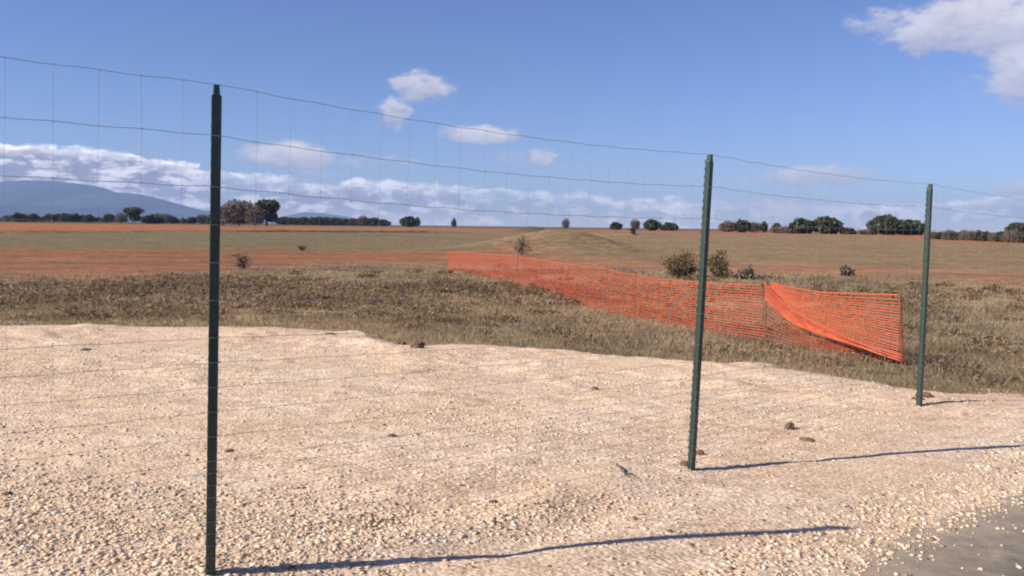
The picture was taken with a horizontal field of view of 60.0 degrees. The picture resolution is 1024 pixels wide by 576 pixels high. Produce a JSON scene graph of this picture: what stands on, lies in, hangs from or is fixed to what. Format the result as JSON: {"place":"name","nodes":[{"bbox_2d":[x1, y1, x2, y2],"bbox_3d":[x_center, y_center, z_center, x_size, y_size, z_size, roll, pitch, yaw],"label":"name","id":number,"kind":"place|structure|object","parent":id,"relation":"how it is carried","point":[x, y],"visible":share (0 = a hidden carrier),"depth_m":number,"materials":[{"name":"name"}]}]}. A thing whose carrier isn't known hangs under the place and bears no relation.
{"place":"outdoors","nodes":[
{"label":"outdoors","id":0,"kind":"place"},
{"bbox_2d":[0,180,209,216],"bbox_3d":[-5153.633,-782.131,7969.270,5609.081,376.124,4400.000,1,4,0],"label":"mountain","id":1,"kind":"structure","parent":0,"point":[44,193],"depth_m":7326.96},
{"bbox_2d":[0,205,263,223],"bbox_3d":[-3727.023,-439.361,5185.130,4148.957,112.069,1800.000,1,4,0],"label":"hill","id":2,"kind":"structure","parent":0,"point":[40,210],"depth_m":4904.33,"materials":[{"name":"blue"}]},
{"bbox_2d":[264,212,356,223],"bbox_3d":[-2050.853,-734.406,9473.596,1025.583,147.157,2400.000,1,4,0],"label":"hill","id":3,"kind":"structure","parent":0,"point":[307,214],"depth_m":9150.58,"materials":[{"name":"blue"}]},
{"bbox_2d":[0,323,1023,575],"bbox_3d":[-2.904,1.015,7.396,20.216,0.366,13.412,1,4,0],"label":"gravel path","id":4,"kind":"structure","parent":0,"point":[950,430],"depth_m":6.17,"materials":[{"name":"beige gravel"}]},
{"bbox_2d":[2,491,12,495],"bbox_3d":[-2.759,1.127,4.853,0.049,0.032,0.040,3,5,34],"label":"earth clod","id":5,"kind":"object","parent":4,"relation":"on","point":[6,493],"visible":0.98,"depth_m":4.84,"materials":[{"name":"brown soil"}]},
{"bbox_2d":[393,340,405,344],"bbox_3d":[-1.467,0.719,11.521,0.164,0.090,0.215,-1,4,-25],"label":"earth clod","id":6,"kind":"object","parent":4,"relation":"on","point":[400,342],"visible":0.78,"depth_m":11.46,"materials":[{"name":"brown soil"}]},
{"bbox_2d":[409,340,424,347],"bbox_3d":[-1.191,0.730,11.102,0.202,0.156,0.280,1,4,9],"label":"earth clod","id":7,"kind":"object","parent":4,"relation":"on","point":[416,344],"visible":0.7,"depth_m":11.03,"materials":[{"name":"brown soil"}]},
{"bbox_2d":[0,56,1023,575],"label":"wire fence","id":8,"kind":"object","parent":4,"relation":"on","point":[214,300],"visible":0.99,"depth_m":4.20,"materials":[{"name":"metal"}]},
{"bbox_2d":[679,461,687,465],"bbox_3d":[1.146,1.165,5.884,0.094,0.032,0.079,-3,5,-40],"label":"earth clod","id":9,"kind":"object","parent":4,"relation":"on","point":[684,463],"visible":0.69,"depth_m":5.86,"materials":[{"name":"brown soil"}]},
{"bbox_2d":[696,449,703,455],"bbox_3d":[1.295,1.145,6.118,0.065,0.065,0.040,1,4,2],"label":"earth clod","id":10,"kind":"object","parent":4,"relation":"on","point":[699,453],"visible":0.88,"depth_m":6.10,"materials":[{"name":"brown soil"}]},
{"bbox_2d":[784,422,794,429],"bbox_3d":[2.218,1.112,7.093,0.081,0.088,0.129,3,5,33],"label":"earth clod","id":11,"kind":"object","parent":4,"relation":"on","point":[789,426],"visible":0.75,"depth_m":7.06,"materials":[{"name":"brown soil"}]},
{"bbox_2d":[799,437,814,441],"bbox_3d":[2.215,1.139,6.664,0.094,0.034,0.132,-2,5,-36],"label":"earth clod","id":12,"kind":"object","parent":4,"relation":"on","point":[807,439],"visible":1,"depth_m":6.64,"materials":[{"name":"brown soil"}]},
{"bbox_2d":[915,392,934,397],"bbox_3d":[3.854,1.005,8.277,0.168,0.080,0.105,3,5,33],"label":"earth clod","id":13,"kind":"object","parent":4,"relation":"on","point":[929,394],"visible":0.52,"depth_m":8.24,"materials":[{"name":"brown soil"}]},
{"bbox_2d":[0,221,1023,527],"bbox_3d":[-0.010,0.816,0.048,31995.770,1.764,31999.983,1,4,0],"label":"ground","id":14,"kind":"structure","parent":0,"point":[30,249],"depth_m":51.52,"materials":[{"name":"soil"}]},
{"bbox_2d":[1,215,10,221],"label":"tree","id":15,"kind":"object","parent":14,"relation":"on","point":[7,217],"visible":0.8,"depth_m":492.50,"materials":[{"name":"green plant"}]},
{"bbox_2d":[10,212,29,221],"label":"tree","id":16,"kind":"object","parent":14,"relation":"on","point":[18,215],"visible":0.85,"depth_m":446.32,"materials":[{"name":"green plant"}]},
{"bbox_2d":[24,213,32,221],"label":"tree","id":17,"kind":"object","parent":14,"relation":"on","point":[28,216],"visible":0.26,"depth_m":488.09,"materials":[{"name":"green plant"}]},
{"bbox_2d":[30,213,42,221],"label":"tree","id":18,"kind":"object","parent":14,"relation":"on","point":[35,218],"visible":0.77,"depth_m":493.40,"materials":[{"name":"green plant"}]},
{"bbox_2d":[42,213,57,221],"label":"tree","id":19,"kind":"object","parent":14,"relation":"on","point":[49,217],"visible":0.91,"depth_m":483.16,"materials":[{"name":"green plant"}]},
{"bbox_2d":[56,213,67,221],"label":"tree","id":20,"kind":"object","parent":14,"relation":"on","point":[61,216],"visible":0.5,"depth_m":473.53,"materials":[{"name":"green plant"}]},
{"bbox_2d":[65,213,81,222],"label":"tree","id":21,"kind":"object","parent":14,"relation":"on","point":[73,218],"visible":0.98,"depth_m":446.83,"materials":[{"name":"green plant"}]},
{"bbox_2d":[81,214,97,222],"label":"tree","id":22,"kind":"object","parent":14,"relation":"on","point":[89,218],"visible":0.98,"depth_m":428.50,"materials":[{"name":"green plant"}]},
{"bbox_2d":[101,214,114,222],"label":"tree","id":23,"kind":"object","parent":14,"relation":"on","point":[109,217],"visible":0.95,"depth_m":465.27,"materials":[{"name":"green plant"}]},
{"bbox_2d":[113,212,128,222],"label":"tree","id":24,"kind":"object","parent":14,"relation":"on","point":[121,218],"visible":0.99,"depth_m":457.37,"materials":[{"name":"green plant"}]},
{"bbox_2d":[122,207,144,223],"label":"pine tree","id":25,"kind":"object","parent":14,"relation":"on","point":[133,213],"visible":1,"depth_m":416.44,"materials":[{"name":"green plant"}]},
{"bbox_2d":[140,214,164,223],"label":"tree","id":26,"kind":"object","parent":14,"relation":"on","point":[153,219],"visible":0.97,"depth_m":426.30,"materials":[{"name":"green plant"}]},
{"bbox_2d":[162,213,173,223],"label":"tree","id":27,"kind":"object","parent":14,"relation":"on","point":[168,218],"visible":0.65,"depth_m":491.63,"materials":[{"name":"green plant"}]},
{"bbox_2d":[170,217,179,223],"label":"tree","id":28,"kind":"object","parent":14,"relation":"on","point":[176,220],"visible":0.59,"depth_m":523.55,"materials":[{"name":"green plant"}]},
{"bbox_2d":[185,217,196,223],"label":"tree","id":29,"kind":"object","parent":14,"relation":"on","point":[192,220],"visible":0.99,"depth_m":446.00,"materials":[{"name":"green plant"}]},
{"bbox_2d":[195,214,207,223],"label":"tree","id":30,"kind":"object","parent":14,"relation":"on","point":[200,218],"visible":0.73,"depth_m":514.61,"materials":[{"name":"green plant"}]},
{"bbox_2d":[204,214,209,223],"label":"tree","id":31,"kind":"object","parent":14,"relation":"on","point":[207,220],"visible":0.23,"depth_m":477.61,"materials":[{"name":"green plant"}]},
{"bbox_2d":[220,198,257,225],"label":"leafless tree","id":32,"kind":"object","parent":14,"relation":"on","point":[233,213],"visible":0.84,"depth_m":296.73,"materials":[{"name":"brown plant"}]},
{"bbox_2d":[231,249,253,269],"bbox_3d":[-9.237,-0.960,30.350,0.840,0.801,0.672,2,4,24],"label":"shrub","id":33,"kind":"object","parent":14,"relation":"on","point":[242,265],"visible":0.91,"depth_m":30.40,"materials":[{"name":"brown plant"}]},
{"bbox_2d":[244,205,265,225],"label":"leafless tree","id":34,"kind":"object","parent":14,"relation":"on","point":[251,216],"visible":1,"depth_m":293.32,"materials":[{"name":"brown plant"}]},
{"bbox_2d":[254,199,280,225],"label":"pine tree","id":35,"kind":"object","parent":14,"relation":"on","point":[271,208],"visible":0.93,"depth_m":297.19,"materials":[{"name":"green plant"}]},
{"bbox_2d":[275,216,289,224],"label":"tree","id":36,"kind":"object","parent":14,"relation":"on","point":[282,220],"visible":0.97,"depth_m":555.40,"materials":[{"name":"green plant"}]},
{"bbox_2d":[285,217,297,224],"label":"tree","id":37,"kind":"object","parent":14,"relation":"on","point":[291,220],"visible":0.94,"depth_m":555.98,"materials":[{"name":"green plant"}]},
{"bbox_2d":[294,243,305,250],"bbox_3d":[-12.645,-2.427,52.970,0.768,0.539,0.594,-1,4,-17],"label":"shrub","id":38,"kind":"object","parent":14,"relation":"on","point":[302,248],"visible":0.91,"depth_m":52.90,"materials":[{"name":"brown plant"}]},
{"bbox_2d":[293,217,307,224],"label":"tree","id":39,"kind":"object","parent":14,"relation":"on","point":[301,220],"visible":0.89,"depth_m":555.55,"materials":[{"name":"green plant"}]},
{"bbox_2d":[305,217,318,224],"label":"tree","id":40,"kind":"object","parent":14,"relation":"on","point":[310,221],"visible":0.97,"depth_m":555.27,"materials":[{"name":"green plant"}]},
{"bbox_2d":[312,217,324,224],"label":"tree","id":41,"kind":"object","parent":14,"relation":"on","point":[320,220],"visible":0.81,"depth_m":555.25,"materials":[{"name":"green plant"}]},
{"bbox_2d":[319,217,333,224],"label":"tree","id":42,"kind":"object","parent":14,"relation":"on","point":[327,220],"visible":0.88,"depth_m":555.23,"materials":[{"name":"green plant"}]},
{"bbox_2d":[328,217,341,225],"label":"tree","id":43,"kind":"object","parent":14,"relation":"on","point":[334,219],"visible":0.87,"depth_m":555.06,"materials":[{"name":"green plant"}]},
{"bbox_2d":[336,218,347,225],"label":"tree","id":44,"kind":"object","parent":14,"relation":"on","point":[343,221],"visible":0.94,"depth_m":555.20,"materials":[{"name":"green plant"}]},
{"bbox_2d":[344,218,357,225],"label":"tree","id":45,"kind":"object","parent":14,"relation":"on","point":[350,221],"visible":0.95,"depth_m":555.86,"materials":[{"name":"green plant"}]},
{"bbox_2d":[357,215,368,225],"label":"tree","id":46,"kind":"object","parent":14,"relation":"on","point":[362,221],"visible":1,"depth_m":448.18,"materials":[{"name":"brown plant"}]},
{"bbox_2d":[367,217,381,225],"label":"tree","id":47,"kind":"object","parent":14,"relation":"on","point":[374,221],"visible":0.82,"depth_m":555.95,"materials":[{"name":"green plant"}]},
{"bbox_2d":[376,219,390,225],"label":"tree","id":48,"kind":"object","parent":14,"relation":"on","point":[384,222],"visible":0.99,"depth_m":555.86,"materials":[{"name":"green plant"}]},
{"bbox_2d":[399,216,415,226],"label":"tree","id":49,"kind":"object","parent":14,"relation":"on","point":[408,221],"visible":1,"depth_m":417.19,"materials":[{"name":"green plant"}]},
{"bbox_2d":[415,217,420,226],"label":"tree","id":50,"kind":"object","parent":14,"relation":"on","point":[418,221],"visible":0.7,"depth_m":428.34,"materials":[{"name":"green plant"}]},
{"bbox_2d":[451,217,456,226],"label":"tree","id":51,"kind":"object","parent":14,"relation":"on","point":[453,222],"visible":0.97,"depth_m":418.52,"materials":[{"name":"green plant"}]},
{"bbox_2d":[0,231,1023,284],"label":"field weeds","id":52,"kind":"object","parent":14,"relation":"on","point":[542,232],"visible":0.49,"depth_m":70.67,"materials":[{"name":"brown plant"}]},
{"bbox_2d":[511,234,536,254],"bbox_3d":[0.517,-2.384,49.143,1.570,1.219,1.133,3,5,28],"label":"shrub","id":53,"kind":"object","parent":14,"relation":"on","point":[521,246],"visible":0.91,"depth_m":49.08,"materials":[{"name":"brown plant"}]},
{"bbox_2d":[561,217,569,228],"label":"tree","id":54,"kind":"object","parent":14,"relation":"on","point":[564,223],"visible":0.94,"depth_m":398.58,"materials":[{"name":"brown plant"}]},
{"bbox_2d":[446,250,764,340],"bbox_3d":[0.683,-0.226,22.828,0.645,1.075,20.382,0,4,-16],"label":"safety netting","id":55,"kind":"object","parent":14,"relation":"on","point":[448,255],"visible":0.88,"depth_m":16.79,"materials":[{"name":"orange plastic"}]},
{"bbox_2d":[609,222,622,229],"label":"tree","id":56,"kind":"object","parent":14,"relation":"on","point":[615,226],"visible":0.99,"depth_m":318.25,"materials":[{"name":"green plant"}]},
{"bbox_2d":[630,218,640,229],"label":"tree","id":57,"kind":"object","parent":14,"relation":"on","point":[636,225],"visible":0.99,"depth_m":298.89,"materials":[{"name":"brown plant"}]},
{"bbox_2d":[643,219,661,230],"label":"tree","id":58,"kind":"object","parent":14,"relation":"on","point":[651,224],"visible":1,"depth_m":288.05,"materials":[{"name":"green plant"}]},
{"bbox_2d":[659,222,678,230],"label":"tree","id":59,"kind":"object","parent":14,"relation":"on","point":[667,226],"visible":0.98,"depth_m":297.62,"materials":[{"name":"green plant"}]},
{"bbox_2d":[660,248,698,277],"bbox_3d":[5.683,-0.815,29.730,1.466,1.066,1.699,1,4,8],"label":"bush","id":60,"kind":"object","parent":14,"relation":"on","point":[684,268],"visible":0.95,"depth_m":29.45,"materials":[{"name":"brown plant"}]},
{"bbox_2d":[698,249,731,278],"bbox_3d":[6.715,-0.779,29.283,1.112,1.055,0.947,1,4,0],"label":"bush","id":61,"kind":"object","parent":14,"relation":"on","point":[715,262],"visible":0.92,"depth_m":29.20,"materials":[{"name":"brown plant"}]},
{"bbox_2d":[718,220,735,231],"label":"leafless tree","id":62,"kind":"object","parent":14,"relation":"on","point":[725,226],"visible":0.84,"depth_m":248.47,"materials":[{"name":"brown plant"}]},
{"bbox_2d":[731,219,751,231],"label":"tree","id":63,"kind":"object","parent":14,"relation":"on","point":[739,225],"visible":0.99,"depth_m":238.32,"materials":[{"name":"green plant"}]},
{"bbox_2d":[729,264,762,279],"bbox_3d":[7.578,-0.505,28.844,1.179,0.571,0.899,5,6,44],"label":"shrub","id":64,"kind":"object","parent":14,"relation":"on","point":[749,273],"visible":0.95,"depth_m":28.65,"materials":[{"name":"brown plant"}]},
{"bbox_2d":[748,222,763,231],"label":"leafless tree","id":65,"kind":"object","parent":14,"relation":"on","point":[755,226],"visible":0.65,"depth_m":253.51,"materials":[{"name":"brown plant"}]},
{"bbox_2d":[760,221,768,231],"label":"tree","id":66,"kind":"object","parent":14,"relation":"on","point":[765,225],"visible":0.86,"depth_m":258.86,"materials":[{"name":"green plant"}]},
{"bbox_2d":[768,225,796,233],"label":"shrub","id":67,"kind":"object","parent":14,"relation":"on","point":[781,229],"visible":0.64,"depth_m":232.66,"materials":[{"name":"brown plant"}]},
{"bbox_2d":[788,218,814,233],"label":"evergreen tree","id":68,"kind":"object","parent":14,"relation":"on","point":[799,223],"visible":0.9,"depth_m":227.82,"materials":[{"name":"green plant"}]},
{"bbox_2d":[812,216,843,233],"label":"evergreen tree","id":69,"kind":"object","parent":14,"relation":"on","point":[833,224],"visible":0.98,"depth_m":227.44,"materials":[{"name":"green plant"}]},
{"bbox_2d":[763,279,904,363],"bbox_3d":[4.243,0.519,12.000,0.294,1.137,2.487,-1,5,-28],"label":"safety netting","id":70,"kind":"object","parent":14,"relation":"on","point":[788,315],"visible":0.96,"depth_m":11.82,"materials":[{"name":"orange plastic"}]},
{"bbox_2d":[837,264,855,275],"bbox_3d":[11.763,-0.612,31.148,0.599,0.514,0.529,0,4,-17],"label":"shrub","id":71,"kind":"object","parent":14,"relation":"on","point":[845,270],"visible":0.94,"depth_m":31.03,"materials":[{"name":"brown plant"}]},
{"bbox_2d":[839,227,857,233],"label":"shrub","id":72,"kind":"object","parent":14,"relation":"on","point":[845,230],"visible":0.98,"depth_m":226.28,"materials":[{"name":"green plant"}]},
{"bbox_2d":[856,229,876,234],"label":"shrub","id":73,"kind":"object","parent":14,"relation":"on","point":[865,232],"visible":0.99,"depth_m":223.31,"materials":[{"name":"plant"}]},
{"bbox_2d":[866,213,908,234],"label":"evergreen tree","id":74,"kind":"object","parent":14,"relation":"on","point":[881,225],"visible":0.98,"depth_m":222.25,"materials":[{"name":"green plant"}]},
{"bbox_2d":[898,219,924,234],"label":"evergreen tree","id":75,"kind":"object","parent":14,"relation":"on","point":[913,229],"visible":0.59,"depth_m":225.02,"materials":[{"name":"green plant"}]},
{"bbox_2d":[934,232,943,238],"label":"tree","id":76,"kind":"object","parent":14,"relation":"on","point":[938,236],"visible":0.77,"depth_m":146.84,"materials":[{"name":"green plant"}]},
{"bbox_2d":[941,229,952,239],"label":"tree","id":77,"kind":"object","parent":14,"relation":"on","point":[945,236],"visible":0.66,"depth_m":144.30,"materials":[{"name":"brown plant"}]},
{"bbox_2d":[948,231,958,239],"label":"tree","id":78,"kind":"object","parent":14,"relation":"on","point":[953,235],"visible":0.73,"depth_m":142.12,"materials":[{"name":"green plant"}]},
{"bbox_2d":[957,229,966,239],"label":"tree","id":79,"kind":"object","parent":14,"relation":"on","point":[961,233],"visible":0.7,"depth_m":139.28,"materials":[{"name":"brown plant"}]},
{"bbox_2d":[964,229,975,240],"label":"tree","id":80,"kind":"object","parent":14,"relation":"on","point":[969,236],"visible":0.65,"depth_m":136.52,"materials":[{"name":"brown plant"}]},
{"bbox_2d":[972,230,982,240],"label":"tree","id":81,"kind":"object","parent":14,"relation":"on","point":[978,232],"visible":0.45,"depth_m":134.02,"materials":[{"name":"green plant"}]},
{"bbox_2d":[977,231,991,240],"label":"tree","id":82,"kind":"object","parent":14,"relation":"on","point":[984,236],"visible":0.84,"depth_m":131.84,"materials":[{"name":"green plant"}]},
{"bbox_2d":[988,233,996,241],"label":"tree","id":83,"kind":"object","parent":14,"relation":"on","point":[990,237],"visible":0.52,"depth_m":129.37,"materials":[{"name":"brown plant"}]},
{"bbox_2d":[992,231,1004,241],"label":"tree","id":84,"kind":"object","parent":14,"relation":"on","point":[997,237],"visible":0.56,"depth_m":126.93,"materials":[{"name":"green plant"}]},
{"bbox_2d":[1001,230,1013,241],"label":"tree","id":85,"kind":"object","parent":14,"relation":"on","point":[1003,238],"visible":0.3,"depth_m":124.76,"materials":[{"name":"brown plant"}]},
{"bbox_2d":[1004,222,1023,233],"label":"evergreen tree","id":86,"kind":"object","parent":14,"relation":"on","point":[1018,225],"visible":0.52,"depth_m":158.90,"materials":[{"name":"green plant"}]},
{"bbox_2d":[1005,229,1023,241],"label":"tree","id":87,"kind":"object","parent":14,"relation":"on","point":[1012,236],"visible":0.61,"depth_m":122.17,"materials":[{"name":"brown plant"}]},
{"bbox_2d":[1016,234,1023,242],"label":"tree","id":88,"kind":"object","parent":14,"relation":"on","point":[1020,239],"visible":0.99,"depth_m":119.64,"materials":[{"name":"green plant"}]},
{"bbox_2d":[0,262,1023,398],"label":"dry grass","id":89,"kind":"structure","parent":0,"point":[413,333],"depth_m":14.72,"materials":[{"name":"beige plant"}]},
{"bbox_2d":[8,335,1015,575],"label":"dry wisps","id":90,"kind":"object","parent":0,"point":[359,498],"visible":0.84,"depth_m":5.42,"materials":[{"name":"beige plant"}]},
{"bbox_2d":[0,0,1023,231],"label":"sky","id":91,"kind":"structure","parent":0,"point":[916,92],"materials":[{"name":"blue"}]},
{"bbox_2d":[847,493,1023,575],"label":"road","id":92,"kind":"structure","parent":0,"point":[1010,553],"depth_m":4.45,"materials":[{"name":"grey asphalt"}]}
]}

